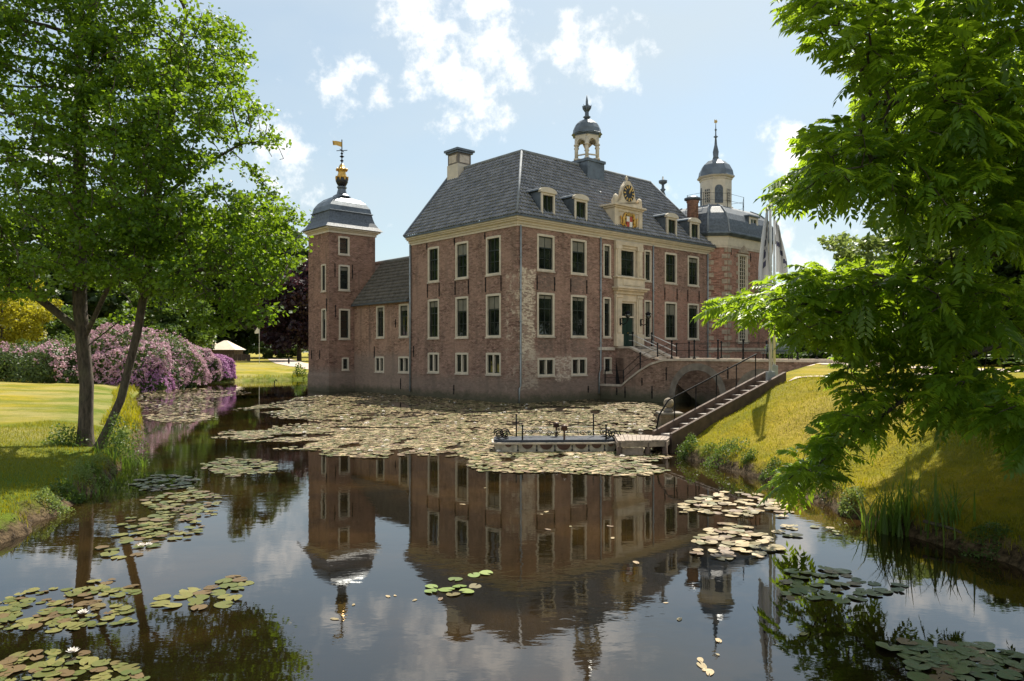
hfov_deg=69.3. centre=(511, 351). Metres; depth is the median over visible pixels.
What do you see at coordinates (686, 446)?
bank plant
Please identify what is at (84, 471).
bank plant
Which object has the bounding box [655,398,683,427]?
stone pier
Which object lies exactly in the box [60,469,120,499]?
iris clump
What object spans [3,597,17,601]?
lily pad
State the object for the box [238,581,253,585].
lily pad
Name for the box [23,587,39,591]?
lily pad
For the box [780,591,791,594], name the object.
lily pad
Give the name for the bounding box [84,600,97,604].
lily pad
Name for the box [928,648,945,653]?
lily pad
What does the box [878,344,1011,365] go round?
garden shrub
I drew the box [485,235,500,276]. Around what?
window
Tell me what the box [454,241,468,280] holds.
window
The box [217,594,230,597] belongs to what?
lily pad
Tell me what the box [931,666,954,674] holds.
lily pad
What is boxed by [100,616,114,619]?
lily pad
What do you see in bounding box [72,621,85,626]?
lily pad
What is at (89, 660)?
lily pad
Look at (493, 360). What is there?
window
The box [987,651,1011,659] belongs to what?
lily pad
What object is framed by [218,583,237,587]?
lily pad
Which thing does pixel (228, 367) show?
rhododendron
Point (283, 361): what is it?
path
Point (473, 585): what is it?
lily pad
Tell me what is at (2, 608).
lily pad
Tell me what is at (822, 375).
path
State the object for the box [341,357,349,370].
window
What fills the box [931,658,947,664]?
lily pad
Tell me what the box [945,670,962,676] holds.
lily pad
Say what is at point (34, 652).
lily pad
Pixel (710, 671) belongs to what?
floating leaf
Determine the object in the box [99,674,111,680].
lily pad
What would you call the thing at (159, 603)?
lily pad
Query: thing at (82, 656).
lily pad
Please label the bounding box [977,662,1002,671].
lily pad
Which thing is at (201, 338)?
background tree
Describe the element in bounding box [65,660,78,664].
lily pad
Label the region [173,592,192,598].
lily pad
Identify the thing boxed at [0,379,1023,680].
water
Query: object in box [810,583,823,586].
lily pad
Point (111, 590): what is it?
lily pad
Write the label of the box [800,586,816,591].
lily pad
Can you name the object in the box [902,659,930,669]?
lily pad
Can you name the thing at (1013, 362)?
garden shrub
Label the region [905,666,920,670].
lily pad
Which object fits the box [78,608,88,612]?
water lily
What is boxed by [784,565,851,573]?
lily pads
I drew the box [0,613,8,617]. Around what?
lily pad
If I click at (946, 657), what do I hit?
lily pad
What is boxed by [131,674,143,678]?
lily pad
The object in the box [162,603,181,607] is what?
lily pad
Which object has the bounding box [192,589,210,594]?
lily pad
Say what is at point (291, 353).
garden shrub
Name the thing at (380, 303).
house wing
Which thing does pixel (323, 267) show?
window
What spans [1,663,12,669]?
lily pad
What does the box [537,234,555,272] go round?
window
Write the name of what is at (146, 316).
background tree
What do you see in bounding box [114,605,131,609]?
lily pad
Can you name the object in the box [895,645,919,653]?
lily pad
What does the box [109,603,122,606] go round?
lily pad
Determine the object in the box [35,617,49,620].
lily pad
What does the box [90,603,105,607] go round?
lily pad
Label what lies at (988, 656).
lily pad
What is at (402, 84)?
sky
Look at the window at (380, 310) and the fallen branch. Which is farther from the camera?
the window at (380, 310)
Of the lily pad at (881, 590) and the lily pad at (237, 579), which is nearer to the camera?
the lily pad at (881, 590)
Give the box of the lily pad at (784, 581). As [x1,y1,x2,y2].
[779,579,792,583]
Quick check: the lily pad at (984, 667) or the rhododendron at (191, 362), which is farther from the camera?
the rhododendron at (191, 362)
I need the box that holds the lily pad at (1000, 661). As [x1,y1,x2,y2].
[993,657,1018,663]
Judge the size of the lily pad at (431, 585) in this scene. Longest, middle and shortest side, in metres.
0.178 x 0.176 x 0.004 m
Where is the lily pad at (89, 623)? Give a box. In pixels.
[80,621,95,626]
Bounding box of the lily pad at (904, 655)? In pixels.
[897,653,910,658]
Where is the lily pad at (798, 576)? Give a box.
[790,574,807,578]
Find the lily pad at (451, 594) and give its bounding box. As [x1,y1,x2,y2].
[446,592,460,595]
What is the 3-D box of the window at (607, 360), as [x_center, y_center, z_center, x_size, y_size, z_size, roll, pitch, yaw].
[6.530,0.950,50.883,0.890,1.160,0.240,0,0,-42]
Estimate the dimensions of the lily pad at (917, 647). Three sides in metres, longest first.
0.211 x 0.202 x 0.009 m
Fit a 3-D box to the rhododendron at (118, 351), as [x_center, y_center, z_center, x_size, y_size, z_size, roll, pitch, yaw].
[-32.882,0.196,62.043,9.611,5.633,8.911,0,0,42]
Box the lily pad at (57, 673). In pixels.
[44,671,61,676]
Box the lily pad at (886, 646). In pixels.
[875,641,902,650]
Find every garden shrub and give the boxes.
[142,323,184,344]
[252,342,307,357]
[764,337,842,358]
[796,343,909,365]
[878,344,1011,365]
[959,345,1023,366]
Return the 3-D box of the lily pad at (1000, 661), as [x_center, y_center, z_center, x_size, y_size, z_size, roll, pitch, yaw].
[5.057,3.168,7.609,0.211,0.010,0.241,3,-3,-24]
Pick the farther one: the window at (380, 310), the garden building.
the garden building
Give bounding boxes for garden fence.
[223,354,249,360]
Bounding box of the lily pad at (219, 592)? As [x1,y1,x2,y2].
[211,589,225,595]
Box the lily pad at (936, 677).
[926,674,948,680]
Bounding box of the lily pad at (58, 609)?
[51,607,66,611]
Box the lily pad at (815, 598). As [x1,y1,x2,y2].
[806,595,820,599]
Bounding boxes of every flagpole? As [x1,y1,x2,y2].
[766,193,774,380]
[772,208,777,375]
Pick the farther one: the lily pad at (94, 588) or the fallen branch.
the fallen branch
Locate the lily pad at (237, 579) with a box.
[233,577,247,581]
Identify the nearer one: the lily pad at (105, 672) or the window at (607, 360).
the lily pad at (105, 672)
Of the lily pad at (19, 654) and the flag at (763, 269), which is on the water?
the lily pad at (19, 654)
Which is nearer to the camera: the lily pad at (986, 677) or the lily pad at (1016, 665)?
the lily pad at (986, 677)
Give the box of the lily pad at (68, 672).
[59,670,74,675]
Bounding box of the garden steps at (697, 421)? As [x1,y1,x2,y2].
[652,353,785,452]
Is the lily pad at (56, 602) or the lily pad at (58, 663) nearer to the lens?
the lily pad at (58, 663)
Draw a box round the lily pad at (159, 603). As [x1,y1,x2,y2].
[150,600,169,605]
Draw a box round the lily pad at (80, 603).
[73,601,89,606]
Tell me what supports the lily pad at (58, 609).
on the water
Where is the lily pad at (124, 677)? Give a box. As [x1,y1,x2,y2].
[115,675,129,680]
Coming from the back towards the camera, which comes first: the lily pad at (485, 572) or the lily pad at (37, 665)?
the lily pad at (485, 572)
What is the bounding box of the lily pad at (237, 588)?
[230,586,243,589]
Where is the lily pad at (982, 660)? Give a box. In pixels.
[969,656,994,664]
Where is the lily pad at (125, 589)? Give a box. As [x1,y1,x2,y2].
[119,587,132,590]
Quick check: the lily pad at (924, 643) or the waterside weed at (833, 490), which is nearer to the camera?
the lily pad at (924, 643)
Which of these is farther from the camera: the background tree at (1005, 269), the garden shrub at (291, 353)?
the garden shrub at (291, 353)
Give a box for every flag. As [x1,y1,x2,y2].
[758,204,768,294]
[775,220,787,273]
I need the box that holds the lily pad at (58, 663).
[51,661,62,665]
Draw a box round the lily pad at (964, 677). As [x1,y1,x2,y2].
[956,674,974,680]
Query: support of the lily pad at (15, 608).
on the water
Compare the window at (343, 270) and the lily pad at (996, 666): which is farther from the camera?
the window at (343, 270)
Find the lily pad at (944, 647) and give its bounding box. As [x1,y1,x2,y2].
[937,644,954,650]
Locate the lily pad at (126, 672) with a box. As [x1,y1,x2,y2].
[120,669,141,674]
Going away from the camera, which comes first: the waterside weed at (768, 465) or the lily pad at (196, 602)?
the lily pad at (196, 602)
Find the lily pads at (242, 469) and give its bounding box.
[129,456,277,537]
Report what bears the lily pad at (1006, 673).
on the water
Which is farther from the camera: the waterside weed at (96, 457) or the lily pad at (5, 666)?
the waterside weed at (96, 457)
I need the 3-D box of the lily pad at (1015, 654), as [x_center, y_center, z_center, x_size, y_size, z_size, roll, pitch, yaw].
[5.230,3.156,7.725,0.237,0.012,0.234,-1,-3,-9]
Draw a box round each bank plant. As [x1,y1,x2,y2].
[28,486,75,515]
[41,423,88,447]
[61,457,111,489]
[95,412,149,463]
[292,363,307,375]
[675,432,700,458]
[700,437,749,467]
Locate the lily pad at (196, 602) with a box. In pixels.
[188,600,203,604]
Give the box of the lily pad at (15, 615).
[8,612,22,616]
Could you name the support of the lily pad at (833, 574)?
on the water
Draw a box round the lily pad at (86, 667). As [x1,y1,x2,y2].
[79,665,90,669]
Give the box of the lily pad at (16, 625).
[11,622,22,627]
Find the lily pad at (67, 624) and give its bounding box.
[58,621,77,627]
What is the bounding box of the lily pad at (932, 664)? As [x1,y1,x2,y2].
[925,661,941,667]
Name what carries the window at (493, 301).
in the manor house
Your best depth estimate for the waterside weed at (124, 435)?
24.48 m
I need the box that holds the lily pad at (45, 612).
[39,610,50,614]
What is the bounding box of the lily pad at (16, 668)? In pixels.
[2,664,25,671]
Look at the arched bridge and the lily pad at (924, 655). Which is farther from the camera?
the arched bridge
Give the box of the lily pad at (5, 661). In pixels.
[0,658,17,664]
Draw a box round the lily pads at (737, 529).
[677,491,793,559]
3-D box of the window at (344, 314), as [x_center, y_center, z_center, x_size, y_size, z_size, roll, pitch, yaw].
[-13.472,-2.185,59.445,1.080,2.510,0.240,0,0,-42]
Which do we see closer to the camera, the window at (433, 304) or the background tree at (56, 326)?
the window at (433, 304)
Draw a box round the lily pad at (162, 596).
[153,594,170,599]
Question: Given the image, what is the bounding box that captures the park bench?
[763,344,795,359]
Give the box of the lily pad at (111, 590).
[104,589,118,592]
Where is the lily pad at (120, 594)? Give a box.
[109,592,125,596]
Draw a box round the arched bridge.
[600,339,879,404]
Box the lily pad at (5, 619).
[0,617,15,621]
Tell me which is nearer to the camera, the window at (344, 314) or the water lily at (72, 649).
the water lily at (72, 649)
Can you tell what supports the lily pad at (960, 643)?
on the water
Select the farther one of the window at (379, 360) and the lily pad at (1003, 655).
the window at (379, 360)
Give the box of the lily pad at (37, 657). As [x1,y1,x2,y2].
[30,655,43,659]
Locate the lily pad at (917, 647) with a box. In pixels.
[905,644,926,650]
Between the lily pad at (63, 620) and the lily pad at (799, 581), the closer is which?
the lily pad at (63, 620)
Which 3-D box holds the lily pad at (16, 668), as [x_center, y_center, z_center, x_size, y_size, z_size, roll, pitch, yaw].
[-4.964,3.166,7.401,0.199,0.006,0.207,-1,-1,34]
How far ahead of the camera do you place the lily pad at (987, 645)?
7.97 m
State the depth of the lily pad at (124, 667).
7.42 m
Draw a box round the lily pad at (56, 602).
[46,600,64,605]
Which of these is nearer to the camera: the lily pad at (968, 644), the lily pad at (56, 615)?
the lily pad at (968, 644)
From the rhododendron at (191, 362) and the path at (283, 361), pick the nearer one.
the rhododendron at (191, 362)
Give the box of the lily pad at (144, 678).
[138,676,149,680]
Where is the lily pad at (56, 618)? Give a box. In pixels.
[53,616,67,621]
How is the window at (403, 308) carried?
in the house wing
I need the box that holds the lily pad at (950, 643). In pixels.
[939,640,958,646]
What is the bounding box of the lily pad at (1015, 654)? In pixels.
[1001,650,1023,658]
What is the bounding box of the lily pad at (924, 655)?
[914,651,930,657]
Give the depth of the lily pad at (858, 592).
9.72 m
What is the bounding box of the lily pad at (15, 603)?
[8,602,19,605]
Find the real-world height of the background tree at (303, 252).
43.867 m
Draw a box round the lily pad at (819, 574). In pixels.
[812,573,826,576]
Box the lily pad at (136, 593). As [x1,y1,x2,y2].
[128,590,141,594]
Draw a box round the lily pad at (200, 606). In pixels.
[191,604,207,609]
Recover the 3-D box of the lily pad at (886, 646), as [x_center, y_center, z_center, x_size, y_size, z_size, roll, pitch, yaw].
[4.037,3.155,7.933,0.270,0.012,0.298,5,-4,34]
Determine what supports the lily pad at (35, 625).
on the water
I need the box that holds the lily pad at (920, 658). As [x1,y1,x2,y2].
[910,656,933,661]
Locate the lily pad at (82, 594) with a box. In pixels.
[77,592,91,595]
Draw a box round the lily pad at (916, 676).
[907,671,933,680]
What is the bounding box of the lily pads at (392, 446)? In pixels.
[134,388,833,536]
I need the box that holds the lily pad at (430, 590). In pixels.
[424,589,436,592]
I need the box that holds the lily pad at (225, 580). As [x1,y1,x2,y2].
[215,578,232,582]
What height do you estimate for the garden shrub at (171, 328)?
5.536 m
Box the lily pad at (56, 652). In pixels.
[47,649,61,654]
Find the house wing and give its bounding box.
[351,256,409,394]
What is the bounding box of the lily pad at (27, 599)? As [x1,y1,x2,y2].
[20,597,35,601]
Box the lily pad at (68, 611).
[58,610,74,613]
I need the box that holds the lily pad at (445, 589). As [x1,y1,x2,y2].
[438,587,454,591]
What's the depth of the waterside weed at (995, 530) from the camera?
11.57 m
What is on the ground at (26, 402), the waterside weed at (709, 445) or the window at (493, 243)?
the waterside weed at (709, 445)
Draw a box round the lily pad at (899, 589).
[890,587,904,591]
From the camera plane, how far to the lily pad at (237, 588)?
9.90 m
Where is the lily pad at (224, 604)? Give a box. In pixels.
[214,600,232,607]
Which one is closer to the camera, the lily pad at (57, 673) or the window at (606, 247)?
the lily pad at (57, 673)
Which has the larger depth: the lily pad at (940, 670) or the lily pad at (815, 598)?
the lily pad at (815, 598)
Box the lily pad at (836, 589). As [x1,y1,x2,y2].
[830,588,843,590]
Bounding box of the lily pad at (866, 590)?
[855,588,873,591]
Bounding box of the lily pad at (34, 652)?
[24,649,42,655]
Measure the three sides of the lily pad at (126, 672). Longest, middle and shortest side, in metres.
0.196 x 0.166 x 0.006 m
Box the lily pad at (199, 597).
[187,594,208,601]
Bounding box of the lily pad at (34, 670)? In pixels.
[28,667,44,672]
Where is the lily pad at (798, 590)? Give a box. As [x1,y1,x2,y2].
[789,587,807,594]
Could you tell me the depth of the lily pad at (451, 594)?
9.69 m
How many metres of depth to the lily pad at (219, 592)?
9.77 m
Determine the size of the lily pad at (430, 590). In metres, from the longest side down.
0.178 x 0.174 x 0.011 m
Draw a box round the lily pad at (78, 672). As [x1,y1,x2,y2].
[72,670,85,674]
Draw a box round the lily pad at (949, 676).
[938,674,956,680]
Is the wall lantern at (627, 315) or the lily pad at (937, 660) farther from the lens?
the wall lantern at (627, 315)
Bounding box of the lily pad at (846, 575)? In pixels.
[840,574,852,576]
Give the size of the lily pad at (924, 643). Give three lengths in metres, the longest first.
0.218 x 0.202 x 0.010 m
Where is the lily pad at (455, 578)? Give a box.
[448,577,462,580]
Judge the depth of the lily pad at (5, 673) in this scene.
7.29 m
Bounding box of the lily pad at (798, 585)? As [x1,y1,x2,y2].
[791,582,802,587]
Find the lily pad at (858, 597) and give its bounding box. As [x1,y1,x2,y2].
[847,595,867,601]
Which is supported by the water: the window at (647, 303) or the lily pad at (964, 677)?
the lily pad at (964, 677)
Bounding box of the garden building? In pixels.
[211,340,245,360]
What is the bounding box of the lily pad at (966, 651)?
[954,646,978,655]
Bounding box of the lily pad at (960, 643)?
[952,641,964,645]
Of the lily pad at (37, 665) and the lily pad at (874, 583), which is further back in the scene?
the lily pad at (874, 583)
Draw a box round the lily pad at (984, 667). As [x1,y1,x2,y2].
[973,665,991,671]
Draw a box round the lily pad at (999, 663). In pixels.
[986,659,1004,665]
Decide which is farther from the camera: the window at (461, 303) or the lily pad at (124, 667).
the window at (461, 303)
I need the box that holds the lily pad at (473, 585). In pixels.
[469,583,480,587]
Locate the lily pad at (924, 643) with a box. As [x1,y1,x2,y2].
[913,639,932,647]
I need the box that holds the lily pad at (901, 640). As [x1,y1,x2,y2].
[896,637,917,644]
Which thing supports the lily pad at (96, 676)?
on the water
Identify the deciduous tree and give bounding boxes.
[0,0,253,446]
[60,0,314,448]
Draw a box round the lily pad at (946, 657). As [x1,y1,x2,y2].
[935,654,960,661]
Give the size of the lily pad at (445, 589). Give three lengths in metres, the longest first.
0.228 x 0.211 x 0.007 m
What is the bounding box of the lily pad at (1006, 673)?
[997,669,1022,679]
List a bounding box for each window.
[320,264,325,292]
[321,308,326,340]
[338,236,349,255]
[338,265,350,291]
[338,309,350,339]
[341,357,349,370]
[374,356,383,372]
[375,305,384,338]
[397,356,408,373]
[398,303,408,337]
[427,246,439,283]
[427,299,439,339]
[427,353,439,373]
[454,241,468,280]
[454,296,468,338]
[454,353,468,374]
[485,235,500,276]
[485,293,500,337]
[485,353,500,375]
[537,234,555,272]
[537,292,555,337]
[537,358,555,377]
[570,238,587,275]
[570,295,587,338]
[571,357,587,376]
[603,244,611,278]
[603,297,611,338]
[603,357,612,373]
[621,248,634,276]
[644,250,651,282]
[644,300,650,338]
[664,252,677,284]
[664,302,677,339]
[687,256,699,286]
[687,303,699,339]
[738,254,747,292]
[738,321,748,343]
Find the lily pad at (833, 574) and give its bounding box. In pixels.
[824,573,838,576]
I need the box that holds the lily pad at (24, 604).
[17,601,32,606]
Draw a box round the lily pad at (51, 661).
[43,657,64,665]
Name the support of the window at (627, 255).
in the manor house
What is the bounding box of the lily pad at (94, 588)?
[90,586,102,590]
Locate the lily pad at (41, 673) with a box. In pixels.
[32,669,55,676]
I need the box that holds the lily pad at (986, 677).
[973,673,1000,680]
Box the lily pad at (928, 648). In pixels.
[925,647,939,651]
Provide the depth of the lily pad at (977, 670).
7.38 m
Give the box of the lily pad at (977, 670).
[969,667,981,672]
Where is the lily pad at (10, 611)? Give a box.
[4,610,20,613]
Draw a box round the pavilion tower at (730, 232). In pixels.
[658,120,775,357]
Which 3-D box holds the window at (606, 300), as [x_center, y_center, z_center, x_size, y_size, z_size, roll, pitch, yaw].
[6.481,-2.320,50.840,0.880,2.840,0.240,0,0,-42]
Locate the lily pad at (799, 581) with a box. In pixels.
[788,579,803,583]
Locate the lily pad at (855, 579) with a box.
[851,577,865,582]
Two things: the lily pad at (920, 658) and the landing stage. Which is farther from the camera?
the landing stage
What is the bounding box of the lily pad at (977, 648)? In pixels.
[968,646,985,652]
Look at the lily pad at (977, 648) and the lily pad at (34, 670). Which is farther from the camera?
the lily pad at (977, 648)
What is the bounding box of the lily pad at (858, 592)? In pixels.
[852,590,866,595]
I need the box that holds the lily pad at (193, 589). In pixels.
[179,587,200,592]
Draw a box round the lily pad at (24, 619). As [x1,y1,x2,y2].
[15,617,33,622]
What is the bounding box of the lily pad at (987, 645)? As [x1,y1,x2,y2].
[970,641,994,649]
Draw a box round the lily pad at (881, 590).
[873,588,892,592]
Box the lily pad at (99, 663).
[92,660,108,665]
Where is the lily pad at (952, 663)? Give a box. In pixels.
[948,660,967,667]
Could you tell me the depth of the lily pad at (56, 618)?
8.78 m
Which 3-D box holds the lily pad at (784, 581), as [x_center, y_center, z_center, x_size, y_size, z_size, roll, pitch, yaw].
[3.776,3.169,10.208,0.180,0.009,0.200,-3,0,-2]
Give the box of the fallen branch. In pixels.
[923,520,961,533]
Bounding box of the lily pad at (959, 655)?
[944,650,968,658]
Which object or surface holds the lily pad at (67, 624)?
on the water
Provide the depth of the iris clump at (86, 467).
17.63 m
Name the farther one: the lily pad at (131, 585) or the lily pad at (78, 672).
the lily pad at (131, 585)
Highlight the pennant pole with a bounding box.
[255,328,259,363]
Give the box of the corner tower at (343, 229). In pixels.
[296,140,381,391]
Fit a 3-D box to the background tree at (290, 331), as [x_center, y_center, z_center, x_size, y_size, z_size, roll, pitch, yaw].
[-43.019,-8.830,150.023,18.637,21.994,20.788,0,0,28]
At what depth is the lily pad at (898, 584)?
10.06 m
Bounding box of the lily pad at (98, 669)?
[89,667,107,671]
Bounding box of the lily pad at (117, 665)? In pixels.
[111,662,127,667]
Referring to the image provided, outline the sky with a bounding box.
[0,0,1022,351]
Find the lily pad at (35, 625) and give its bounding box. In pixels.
[26,623,42,629]
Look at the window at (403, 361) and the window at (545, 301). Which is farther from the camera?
the window at (403, 361)
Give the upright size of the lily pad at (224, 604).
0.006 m
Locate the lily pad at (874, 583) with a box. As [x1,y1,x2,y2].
[868,581,881,585]
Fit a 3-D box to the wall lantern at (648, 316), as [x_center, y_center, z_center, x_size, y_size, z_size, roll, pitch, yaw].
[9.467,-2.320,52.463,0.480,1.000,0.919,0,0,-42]
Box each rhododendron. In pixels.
[0,336,93,382]
[0,355,36,378]
[19,334,121,383]
[65,322,177,386]
[105,353,175,391]
[108,329,209,385]
[150,360,196,388]
[170,339,212,383]
[195,345,223,380]
[210,354,237,379]
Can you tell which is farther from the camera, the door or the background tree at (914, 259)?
the background tree at (914, 259)
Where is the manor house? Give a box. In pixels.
[403,96,716,403]
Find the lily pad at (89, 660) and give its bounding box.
[79,656,98,664]
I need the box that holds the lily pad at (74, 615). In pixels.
[64,614,77,617]
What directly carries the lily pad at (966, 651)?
on the water
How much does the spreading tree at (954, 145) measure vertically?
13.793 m
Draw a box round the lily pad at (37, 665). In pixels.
[27,661,47,670]
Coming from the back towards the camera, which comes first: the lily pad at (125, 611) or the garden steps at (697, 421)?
the garden steps at (697, 421)
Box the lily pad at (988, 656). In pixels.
[972,650,1001,661]
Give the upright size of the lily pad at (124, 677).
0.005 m
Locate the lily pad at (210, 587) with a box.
[203,585,217,588]
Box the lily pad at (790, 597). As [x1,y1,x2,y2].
[786,595,799,600]
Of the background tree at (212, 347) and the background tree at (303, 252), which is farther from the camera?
the background tree at (303, 252)
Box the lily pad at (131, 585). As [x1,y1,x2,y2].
[123,584,139,587]
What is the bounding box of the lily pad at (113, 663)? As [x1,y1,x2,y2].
[110,660,119,664]
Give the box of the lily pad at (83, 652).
[78,650,90,655]
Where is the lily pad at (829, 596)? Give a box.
[818,593,836,598]
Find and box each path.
[267,358,307,368]
[787,371,1016,381]
[805,363,1019,370]
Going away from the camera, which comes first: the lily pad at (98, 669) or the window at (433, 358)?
the lily pad at (98, 669)
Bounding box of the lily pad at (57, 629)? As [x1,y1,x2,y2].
[45,627,61,632]
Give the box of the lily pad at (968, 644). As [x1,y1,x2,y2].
[958,641,980,649]
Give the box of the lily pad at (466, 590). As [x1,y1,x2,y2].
[459,588,473,592]
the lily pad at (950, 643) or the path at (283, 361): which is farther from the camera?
the path at (283, 361)
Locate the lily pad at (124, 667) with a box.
[117,663,139,672]
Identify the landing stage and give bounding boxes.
[613,434,669,455]
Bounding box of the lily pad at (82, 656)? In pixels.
[76,654,89,658]
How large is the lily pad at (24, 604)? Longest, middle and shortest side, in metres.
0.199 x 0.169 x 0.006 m
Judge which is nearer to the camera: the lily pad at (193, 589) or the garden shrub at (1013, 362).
the lily pad at (193, 589)
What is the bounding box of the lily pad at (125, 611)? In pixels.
[119,609,134,613]
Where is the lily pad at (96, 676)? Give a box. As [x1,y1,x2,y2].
[90,674,100,678]
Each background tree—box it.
[0,193,162,337]
[0,225,70,328]
[0,279,62,349]
[0,304,115,357]
[33,230,175,329]
[88,185,198,318]
[98,279,218,347]
[195,227,260,353]
[200,339,215,349]
[201,188,307,353]
[215,264,297,356]
[252,258,307,360]
[772,321,811,341]
[783,263,893,341]
[817,214,1018,345]
[906,256,929,363]
[922,201,1023,355]
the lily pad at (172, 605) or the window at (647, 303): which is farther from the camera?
the window at (647, 303)
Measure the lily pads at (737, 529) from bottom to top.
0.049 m
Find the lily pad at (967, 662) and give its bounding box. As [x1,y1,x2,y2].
[958,660,976,665]
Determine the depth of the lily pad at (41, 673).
7.29 m
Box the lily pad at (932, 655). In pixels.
[928,653,940,657]
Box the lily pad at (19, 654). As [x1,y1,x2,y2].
[9,651,27,657]
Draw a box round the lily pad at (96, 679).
[90,678,104,680]
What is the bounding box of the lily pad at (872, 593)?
[867,591,882,595]
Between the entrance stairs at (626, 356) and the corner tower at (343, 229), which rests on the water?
the corner tower at (343, 229)
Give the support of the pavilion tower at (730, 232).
on the water
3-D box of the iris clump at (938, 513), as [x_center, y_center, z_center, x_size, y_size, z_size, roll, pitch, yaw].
[7.232,2.679,12.344,0.842,1.102,1.190,0,0,0]
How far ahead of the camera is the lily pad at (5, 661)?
7.57 m
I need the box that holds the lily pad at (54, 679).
[48,678,65,680]
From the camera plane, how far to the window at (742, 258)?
60.52 m
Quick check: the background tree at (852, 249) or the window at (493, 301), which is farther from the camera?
the background tree at (852, 249)
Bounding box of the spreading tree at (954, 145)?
[689,0,1023,516]
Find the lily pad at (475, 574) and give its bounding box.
[468,572,479,576]
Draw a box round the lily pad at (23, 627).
[18,625,28,629]
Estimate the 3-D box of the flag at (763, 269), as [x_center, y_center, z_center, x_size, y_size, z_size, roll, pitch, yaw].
[8.770,-3.314,25.811,0.340,3.713,0.432,0,0,0]
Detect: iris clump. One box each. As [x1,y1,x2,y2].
[48,454,122,486]
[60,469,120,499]
[89,439,148,469]
[838,454,941,539]
[915,479,975,547]
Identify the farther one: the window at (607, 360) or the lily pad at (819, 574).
the window at (607, 360)
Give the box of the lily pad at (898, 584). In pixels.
[890,582,908,586]
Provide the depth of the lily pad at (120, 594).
9.64 m
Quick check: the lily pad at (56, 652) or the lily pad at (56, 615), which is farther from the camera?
the lily pad at (56, 615)
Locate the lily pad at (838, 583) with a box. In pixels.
[830,581,849,585]
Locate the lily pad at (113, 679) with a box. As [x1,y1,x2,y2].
[104,678,120,680]
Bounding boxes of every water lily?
[66,647,78,652]
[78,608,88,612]
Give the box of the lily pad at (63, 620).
[57,618,71,622]
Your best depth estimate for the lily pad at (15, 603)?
9.33 m
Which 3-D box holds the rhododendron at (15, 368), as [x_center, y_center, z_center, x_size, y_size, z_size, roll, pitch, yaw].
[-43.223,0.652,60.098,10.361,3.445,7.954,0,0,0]
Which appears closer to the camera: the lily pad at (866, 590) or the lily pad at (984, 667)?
the lily pad at (984, 667)
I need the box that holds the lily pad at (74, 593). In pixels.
[65,591,81,595]
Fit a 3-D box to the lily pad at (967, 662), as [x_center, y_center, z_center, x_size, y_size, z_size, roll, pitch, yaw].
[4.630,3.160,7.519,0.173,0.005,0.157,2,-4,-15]
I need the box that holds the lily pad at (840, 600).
[833,597,850,602]
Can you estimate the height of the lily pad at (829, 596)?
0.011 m
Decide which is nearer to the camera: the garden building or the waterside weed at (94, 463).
the waterside weed at (94, 463)
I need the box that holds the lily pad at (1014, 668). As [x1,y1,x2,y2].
[1008,667,1022,671]
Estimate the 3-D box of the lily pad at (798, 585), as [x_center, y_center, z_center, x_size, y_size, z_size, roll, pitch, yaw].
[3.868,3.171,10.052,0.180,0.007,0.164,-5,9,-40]
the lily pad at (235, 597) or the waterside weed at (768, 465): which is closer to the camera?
the lily pad at (235, 597)
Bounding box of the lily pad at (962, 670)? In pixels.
[947,665,970,673]
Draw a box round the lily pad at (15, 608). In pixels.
[7,607,21,610]
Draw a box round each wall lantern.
[620,311,630,324]
[640,312,650,325]
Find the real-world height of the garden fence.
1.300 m
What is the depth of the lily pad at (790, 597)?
9.53 m
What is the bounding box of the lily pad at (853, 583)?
[846,581,861,584]
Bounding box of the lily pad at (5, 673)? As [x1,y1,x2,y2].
[0,670,13,676]
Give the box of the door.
[622,301,634,346]
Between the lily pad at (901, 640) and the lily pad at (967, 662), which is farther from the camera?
the lily pad at (901, 640)
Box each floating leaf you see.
[696,662,706,668]
[706,669,713,674]
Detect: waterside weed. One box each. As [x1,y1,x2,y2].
[46,476,86,503]
[74,462,108,483]
[88,451,120,474]
[116,430,131,444]
[698,442,717,457]
[739,448,757,466]
[758,456,782,480]
[818,470,849,501]
[837,485,866,517]
[958,521,1019,560]
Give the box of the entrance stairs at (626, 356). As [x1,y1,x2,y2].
[615,332,678,383]
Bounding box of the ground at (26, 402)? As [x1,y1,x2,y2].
[0,352,1023,570]
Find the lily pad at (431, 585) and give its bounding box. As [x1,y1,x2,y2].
[425,584,437,587]
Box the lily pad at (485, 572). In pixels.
[479,570,492,574]
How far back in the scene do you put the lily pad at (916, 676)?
7.21 m
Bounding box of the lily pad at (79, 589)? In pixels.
[72,587,86,591]
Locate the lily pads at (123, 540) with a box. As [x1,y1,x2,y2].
[95,514,181,558]
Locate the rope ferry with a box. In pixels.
[491,414,620,451]
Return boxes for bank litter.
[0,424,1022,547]
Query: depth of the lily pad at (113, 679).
7.14 m
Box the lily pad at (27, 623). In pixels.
[22,621,37,625]
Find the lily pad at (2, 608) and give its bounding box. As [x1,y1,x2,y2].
[0,606,12,610]
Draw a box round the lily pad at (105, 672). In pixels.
[99,670,112,674]
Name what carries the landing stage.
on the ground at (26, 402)
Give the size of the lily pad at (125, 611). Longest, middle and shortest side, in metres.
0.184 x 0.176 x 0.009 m
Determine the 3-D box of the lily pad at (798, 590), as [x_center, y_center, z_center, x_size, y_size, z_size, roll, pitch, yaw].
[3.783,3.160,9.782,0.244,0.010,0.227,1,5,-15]
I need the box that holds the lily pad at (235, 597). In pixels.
[225,594,241,600]
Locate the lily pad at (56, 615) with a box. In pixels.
[47,612,63,618]
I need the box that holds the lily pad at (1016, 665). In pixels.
[1003,659,1023,668]

